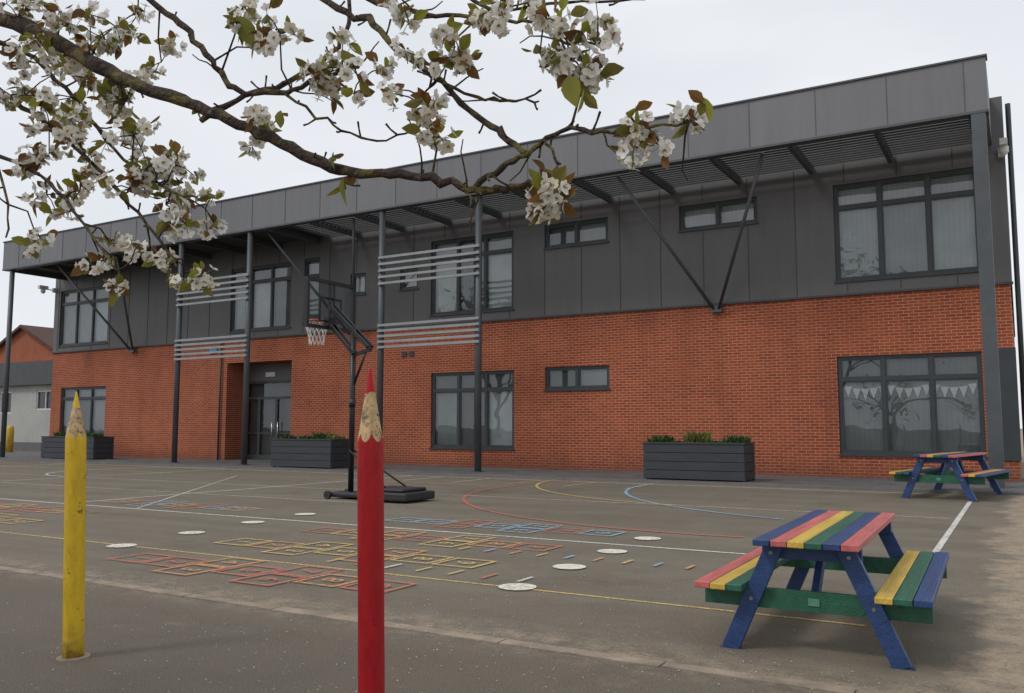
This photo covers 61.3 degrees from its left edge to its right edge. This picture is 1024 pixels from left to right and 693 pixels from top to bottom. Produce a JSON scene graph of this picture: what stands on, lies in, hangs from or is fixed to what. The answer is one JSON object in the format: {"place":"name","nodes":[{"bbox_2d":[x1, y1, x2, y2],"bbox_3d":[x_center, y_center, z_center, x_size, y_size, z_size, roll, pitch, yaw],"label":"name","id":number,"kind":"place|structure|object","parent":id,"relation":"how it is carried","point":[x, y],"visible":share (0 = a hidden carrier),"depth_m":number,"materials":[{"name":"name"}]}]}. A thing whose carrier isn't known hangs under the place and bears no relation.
{"place":"outdoors","nodes":[
{"label":"outdoors","id":0,"kind":"place"},
{"bbox_2d":[0,325,53,363],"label":"brick house","id":1,"kind":"structure","parent":0,"point":[29,343],"depth_m":73.20,"materials":[{"name":"orange brick"}]},
{"bbox_2d":[271,422,277,438],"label":"door handles","id":2,"kind":"object","parent":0,"point":[271,430],"depth_m":32.16,"materials":[{"name":"silver metal"}]},
{"bbox_2d":[0,429,1023,692],"bbox_3d":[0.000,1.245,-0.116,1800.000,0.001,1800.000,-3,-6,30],"label":"ground","id":3,"kind":"structure","parent":0,"point":[190,655],"depth_m":6.68,"materials":[{"name":"grey asphalt"}]},
{"bbox_2d":[5,425,13,451],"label":"yellow bollard","id":4,"kind":"object","parent":3,"relation":"on","point":[9,438],"visible":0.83,"depth_m":43.52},
{"bbox_2d":[0,360,52,450],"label":"flat roof outbuilding","id":5,"kind":"structure","parent":3,"relation":"on","point":[29,402],"depth_m":46.34,"materials":[{"name":"white paint"}]},
{"bbox_2d":[0,390,51,450],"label":"windows","id":6,"kind":"structure","parent":5,"relation":"in","point":[44,396],"depth_m":46.12,"materials":[{"name":"white plastic"}]},
{"bbox_2d":[56,392,90,660],"bbox_3d":[-2.419,0.985,4.779,0.170,1.470,0.170,-3,-5,13],"label":"pencil post","id":7,"kind":"object","parent":3,"relation":"on","point":[73,639],"visible":0.97,"depth_m":4.74,"materials":[{"name":"yellow paint"}]},
{"bbox_2d":[0,0,712,307],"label":"cherry tree","id":8,"kind":"object","parent":3,"relation":"on","point":[80,62],"visible":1,"depth_m":2.00,"materials":[{"name":"white plant"}]},
{"bbox_2d":[303,276,434,501],"bbox_3d":[-2.672,0.716,15.299,2.661,3.918,1.280,-3,-6,30],"label":"basketball hoop","id":9,"kind":"object","parent":3,"relation":"on","point":[404,493],"visible":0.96,"depth_m":15.34,"materials":[{"name":"black metal"}]},
{"bbox_2d":[357,367,384,692],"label":"pencil post","id":10,"kind":"object","parent":3,"relation":"on","point":[370,540],"visible":1,"depth_m":3.50,"materials":[{"name":"red paint"}]},
{"bbox_2d":[0,566,880,692],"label":"drain channel","id":11,"kind":"object","parent":3,"relation":"on","point":[693,668],"visible":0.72,"depth_m":5.01,"materials":[{"name":"concrete"}]},
{"bbox_2d":[0,463,971,625],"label":"playground markings","id":12,"kind":"object","parent":3,"relation":"on","point":[526,586],"visible":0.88,"depth_m":9.15,"materials":[{"name":"multicoloured paint"}]},
{"bbox_2d":[0,535,1005,692],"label":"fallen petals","id":13,"kind":"object","parent":3,"relation":"on","point":[395,645],"visible":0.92,"depth_m":5.02,"materials":[{"name":"white plant"}]},
{"bbox_2d":[3,517,1023,692],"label":"loose grit","id":14,"kind":"object","parent":3,"relation":"on","point":[743,661],"visible":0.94,"depth_m":5.43,"materials":[{"name":"gravel"}]},
{"bbox_2d":[49,284,1020,481],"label":"brick walls","id":15,"kind":"structure","parent":3,"relation":"on","point":[764,375],"depth_m":24.61,"materials":[{"name":"red brick"}]},
{"bbox_2d":[60,386,105,435],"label":"window frame","id":16,"kind":"object","parent":15,"relation":"attached to","point":[92,398],"visible":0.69,"depth_m":36.92,"materials":[{"name":"grey metal"}]},
{"bbox_2d":[64,389,105,432],"bbox_3d":[-18.242,2.773,37.030,3.070,2.070,0.006,-3,-6,30],"label":"window","id":17,"kind":"structure","parent":15,"relation":"attached to","point":[99,416],"depth_m":36.95,"materials":[{"name":"glass"}]},
{"bbox_2d":[247,362,291,459],"bbox_3d":[-8.824,2.447,32.363,3.320,3.650,0.110,-3,-6,30],"label":"door frame","id":18,"kind":"object","parent":15,"relation":"attached to","point":[283,371],"visible":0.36,"depth_m":32.61,"materials":[{"name":"grey metal"}]},
{"bbox_2d":[265,372,275,376],"bbox_3d":[-9.115,1.054,32.610,0.500,0.170,0.036,-3,-6,30],"label":"door sign","id":19,"kind":"object","parent":18,"relation":"attached to","point":[270,374],"visible":1,"depth_m":32.58,"materials":[{"name":"white plastic"}]},
{"bbox_2d":[249,383,290,454],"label":"glass doors","id":20,"kind":"structure","parent":15,"relation":"attached to","point":[270,390],"depth_m":32.90,"materials":[{"name":"glass"}]},
{"bbox_2d":[401,351,413,356],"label":"air bricks","id":21,"kind":"object","parent":15,"relation":"attached to","point":[404,354],"visible":1,"depth_m":28.28,"materials":[{"name":"grey plastic"}]},
{"bbox_2d":[57,152,764,352],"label":"canopy struts","id":22,"kind":"object","parent":15,"relation":"attached to","point":[718,308],"visible":0.88,"depth_m":22.94,"materials":[{"name":"grey metal"}]},
{"bbox_2d":[429,370,514,449],"bbox_3d":[-1.247,1.994,26.889,3.150,2.425,0.190,-3,-6,30],"label":"window frame","id":23,"kind":"object","parent":15,"relation":"attached to","point":[487,389],"visible":1,"depth_m":27.02,"materials":[{"name":"grey metal"}]},
{"bbox_2d":[436,374,511,444],"bbox_3d":[-1.163,1.990,27.033,3.020,2.390,0.007,-3,-6,30],"label":"window","id":24,"kind":"structure","parent":15,"relation":"attached to","point":[500,421],"depth_m":27.10,"materials":[{"name":"glass"}]},
{"bbox_2d":[52,96,1014,351],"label":"cladding","id":25,"kind":"structure","parent":15,"relation":"on","point":[769,245],"depth_m":24.56,"materials":[{"name":"grey metal"}]},
{"bbox_2d":[38,285,56,293],"bbox_3d":[-20.596,-2.505,38.265,0.743,0.350,0.306,4,-7,-35],"label":"cctv camera","id":26,"kind":"object","parent":25,"relation":"attached to","point":[43,288],"visible":1,"depth_m":38.19,"materials":[{"name":"white plastic"}]},
{"bbox_2d":[57,286,107,347],"bbox_3d":[-18.488,-1.274,37.326,3.460,2.495,0.190,-3,-6,30],"label":"window frame","id":27,"kind":"object","parent":25,"relation":"attached to","point":[78,302],"visible":0.86,"depth_m":37.55,"materials":[{"name":"grey metal"}]},
{"bbox_2d":[64,289,108,343],"bbox_3d":[-18.405,-1.279,37.468,3.330,2.460,0.004,-3,-6,30],"label":"window","id":28,"kind":"structure","parent":25,"relation":"attached to","point":[85,321],"depth_m":37.52,"materials":[{"name":"glass"}]},
{"bbox_2d":[228,262,291,332],"bbox_3d":[-9.282,-1.782,31.945,3.190,2.445,0.190,-3,-6,30],"label":"window frame","id":29,"kind":"object","parent":25,"relation":"attached to","point":[272,280],"visible":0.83,"depth_m":31.91,"materials":[{"name":"grey metal"}]},
{"bbox_2d":[235,266,290,328],"bbox_3d":[-9.198,-1.786,32.089,3.060,2.410,0.009,-3,-6,30],"label":"window","id":30,"kind":"structure","parent":25,"relation":"attached to","point":[262,293],"depth_m":32.03,"materials":[{"name":"glass"}]},
{"bbox_2d":[302,257,319,319],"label":"window frame","id":31,"kind":"object","parent":25,"relation":"attached to","point":[308,261],"visible":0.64,"depth_m":30.72,"materials":[{"name":"grey metal"}]},
{"bbox_2d":[309,261,318,314],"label":"window","id":32,"kind":"structure","parent":25,"relation":"attached to","point":[314,297],"depth_m":30.85,"materials":[{"name":"glass"}]},
{"bbox_2d":[348,273,365,296],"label":"window frame","id":33,"kind":"object","parent":25,"relation":"attached to","point":[360,275],"visible":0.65,"depth_m":29.55,"materials":[{"name":"grey metal"}]},
{"bbox_2d":[355,277,364,291],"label":"window","id":34,"kind":"structure","parent":25,"relation":"attached to","point":[360,284],"depth_m":29.78,"materials":[{"name":"glass"}]},
{"bbox_2d":[398,268,418,291],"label":"window frame","id":35,"kind":"object","parent":25,"relation":"attached to","point":[403,288],"visible":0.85,"depth_m":28.54,"materials":[{"name":"grey metal"}]},
{"bbox_2d":[405,274,416,286],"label":"window","id":36,"kind":"structure","parent":25,"relation":"attached to","point":[410,284],"depth_m":28.68,"materials":[{"name":"glass"}]},
{"bbox_2d":[429,231,513,316],"bbox_3d":[-1.271,-2.255,27.265,3.170,2.475,0.190,-3,-6,30],"label":"window frame","id":37,"kind":"object","parent":25,"relation":"attached to","point":[486,253],"visible":0.87,"depth_m":27.18,"materials":[{"name":"grey metal"}]},
{"bbox_2d":[436,236,511,311],"bbox_3d":[-1.189,-2.259,27.405,3.040,2.440,0.003,-3,-6,30],"label":"window","id":38,"kind":"structure","parent":25,"relation":"attached to","point":[500,280],"depth_m":27.37,"materials":[{"name":"glass"}]},
{"bbox_2d":[3,56,991,268],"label":"roof fascia","id":39,"kind":"structure","parent":25,"relation":"attached to","point":[926,93],"depth_m":22.06,"materials":[{"name":"grey metal"}]},
{"bbox_2d":[15,118,971,279],"bbox_3d":[-4.985,-3.990,28.176,35.830,0.250,2.375,-3,-6,30],"label":"louvre canopy","id":40,"kind":"object","parent":39,"relation":"attached to","point":[204,249],"visible":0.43,"depth_m":24.08,"materials":[{"name":"grey metal"}]},
{"bbox_2d":[2,53,988,271],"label":"fascia trims","id":41,"kind":"object","parent":39,"relation":"attached to","point":[911,124],"visible":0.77,"depth_m":22.03,"materials":[{"name":"grey metal"}]},
{"bbox_2d":[51,148,1012,352],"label":"cladding trims","id":42,"kind":"object","parent":25,"relation":"attached to","point":[808,297],"visible":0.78,"depth_m":24.76,"materials":[{"name":"grey metal"}]},
{"bbox_2d":[543,217,608,249],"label":"window frame","id":43,"kind":"object","parent":25,"relation":"attached to","point":[576,225],"visible":1,"depth_m":25.51,"materials":[{"name":"grey metal"}]},
{"bbox_2d":[550,222,605,244],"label":"window","id":44,"kind":"structure","parent":25,"relation":"attached to","point":[588,232],"depth_m":25.60,"materials":[{"name":"glass"}]},
{"bbox_2d":[678,197,758,232],"bbox_3d":[5.563,-3.549,23.356,2.200,0.745,0.190,-3,-6,30],"label":"window frame","id":45,"kind":"object","parent":25,"relation":"attached to","point":[717,206],"visible":1,"depth_m":23.37,"materials":[{"name":"grey metal"}]},
{"bbox_2d":[684,202,753,227],"bbox_3d":[5.646,-3.554,23.498,2.070,0.710,0.006,-3,-6,30],"label":"window","id":46,"kind":"structure","parent":25,"relation":"attached to","point":[706,216],"depth_m":23.56,"materials":[{"name":"glass"}]},
{"bbox_2d":[833,167,978,282],"bbox_3d":[9.525,-2.900,20.958,3.290,2.505,0.190,-3,-6,30],"label":"window frame","id":47,"kind":"object","parent":25,"relation":"attached to","point":[927,198],"visible":0.94,"depth_m":21.05,"materials":[{"name":"grey metal"}]},
{"bbox_2d":[838,173,976,277],"bbox_3d":[9.609,-2.904,21.101,3.160,2.470,0.008,-3,-6,30],"label":"window","id":48,"kind":"structure","parent":25,"relation":"attached to","point":[954,235],"depth_m":21.07,"materials":[{"name":"glass"}]},
{"bbox_2d":[997,137,1008,157],"bbox_3d":[11.195,-4.493,19.681,0.197,0.350,0.664,-3,-6,25],"label":"cctv camera","id":49,"kind":"object","parent":25,"relation":"attached to","point":[1003,149],"visible":1,"depth_m":19.48,"materials":[{"name":"white plastic"}]},
{"bbox_2d":[543,365,609,390],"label":"window frame","id":50,"kind":"object","parent":15,"relation":"attached to","point":[577,386],"visible":1,"depth_m":25.15,"materials":[{"name":"grey metal"}]},
{"bbox_2d":[550,369,606,386],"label":"window","id":51,"kind":"structure","parent":15,"relation":"attached to","point":[588,377],"depth_m":25.24,"materials":[{"name":"glass"}]},
{"bbox_2d":[842,356,980,451],"bbox_3d":[9.555,1.399,20.766,3.100,2.420,0.009,-3,-6,30],"label":"window","id":52,"kind":"structure","parent":15,"relation":"attached to","point":[957,418],"depth_m":20.72,"materials":[{"name":"glass"}]},
{"bbox_2d":[837,351,987,457],"bbox_3d":[9.472,1.403,20.623,3.230,2.455,0.190,-3,-6,30],"label":"window frame","id":53,"kind":"object","parent":15,"relation":"attached to","point":[931,377],"visible":0.92,"depth_m":20.70,"materials":[{"name":"grey metal"}]},
{"bbox_2d":[844,381,977,399],"bbox_3d":[9.528,1.070,20.751,2.977,0.392,0.016,-3,-6,30],"label":"bunting","id":54,"kind":"object","parent":53,"relation":"attached to","point":[944,389],"visible":1,"depth_m":20.71,"materials":[{"name":"white fabric"}]},
{"bbox_2d":[998,347,1021,460],"bbox_3d":[11.146,1.301,19.564,0.575,2.550,0.041,-3,-6,30],"label":"corner panel","id":55,"kind":"object","parent":15,"relation":"attached to","point":[1010,405],"visible":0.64,"depth_m":19.49,"materials":[{"name":"grey metal"}]},
{"bbox_2d":[694,510,948,670],"bbox_3d":[2.038,1.455,5.453,1.222,0.654,1.964,-3,-6,29],"label":"picnic table","id":56,"kind":"object","parent":3,"relation":"on","point":[819,542],"visible":0.98,"depth_m":4.86,"materials":[{"name":"blue paint"}]},
{"bbox_2d":[889,452,1011,501],"bbox_3d":[8.022,2.346,15.724,1.491,0.799,2.395,-5,-7,40],"label":"picnic table","id":57,"kind":"object","parent":3,"relation":"on","point":[943,474],"visible":0.94,"depth_m":15.18,"materials":[{"name":"blue paint"}]},
{"bbox_2d":[0,452,1023,494],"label":"pavement","id":58,"kind":"structure","parent":0,"point":[886,484],"depth_m":21.83,"materials":[{"name":"stone"}]},
{"bbox_2d":[41,431,114,459],"bbox_3d":[-16.958,3.832,33.664,3.390,1.070,0.890,-3,-6,30],"label":"planter box","id":59,"kind":"object","parent":58,"relation":"on","point":[100,446],"visible":0.7,"depth_m":33.14,"materials":[{"name":"wood"}]},
{"bbox_2d":[270,431,348,468],"bbox_3d":[-6.110,3.124,26.285,2.566,1.106,0.890,-3,-6,30],"label":"planter box","id":60,"kind":"object","parent":58,"relation":"on","point":[326,450],"visible":0.98,"depth_m":25.85,"materials":[{"name":"wood"}]},
{"bbox_2d":[0,112,1005,488],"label":"canopy posts","id":61,"kind":"object","parent":58,"relation":"on","point":[988,296],"visible":0.84,"depth_m":23.62,"materials":[{"name":"grey metal"}]},
{"bbox_2d":[174,244,479,359],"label":"louvre slats","id":62,"kind":"object","parent":61,"relation":"attached to","point":[383,283],"visible":0.91,"depth_m":25.17,"materials":[{"name":"grey metal"}]},
{"bbox_2d":[217,103,1023,459],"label":"downpipes","id":63,"kind":"object","parent":58,"relation":"on","point":[1015,245],"visible":0.81,"depth_m":19.92,"materials":[{"name":"grey metal"}]},
{"bbox_2d":[642,429,754,481],"bbox_3d":[4.326,2.514,20.129,2.520,1.175,0.890,-3,-6,30],"label":"planter box","id":64,"kind":"object","parent":58,"relation":"on","point":[697,455],"visible":1,"depth_m":19.75,"materials":[{"name":"wood"}]},
{"bbox_2d":[0,0,1023,428],"label":"sky","id":65,"kind":"structure","parent":0,"point":[727,51],"materials":[{"name":"white"}]}
]}

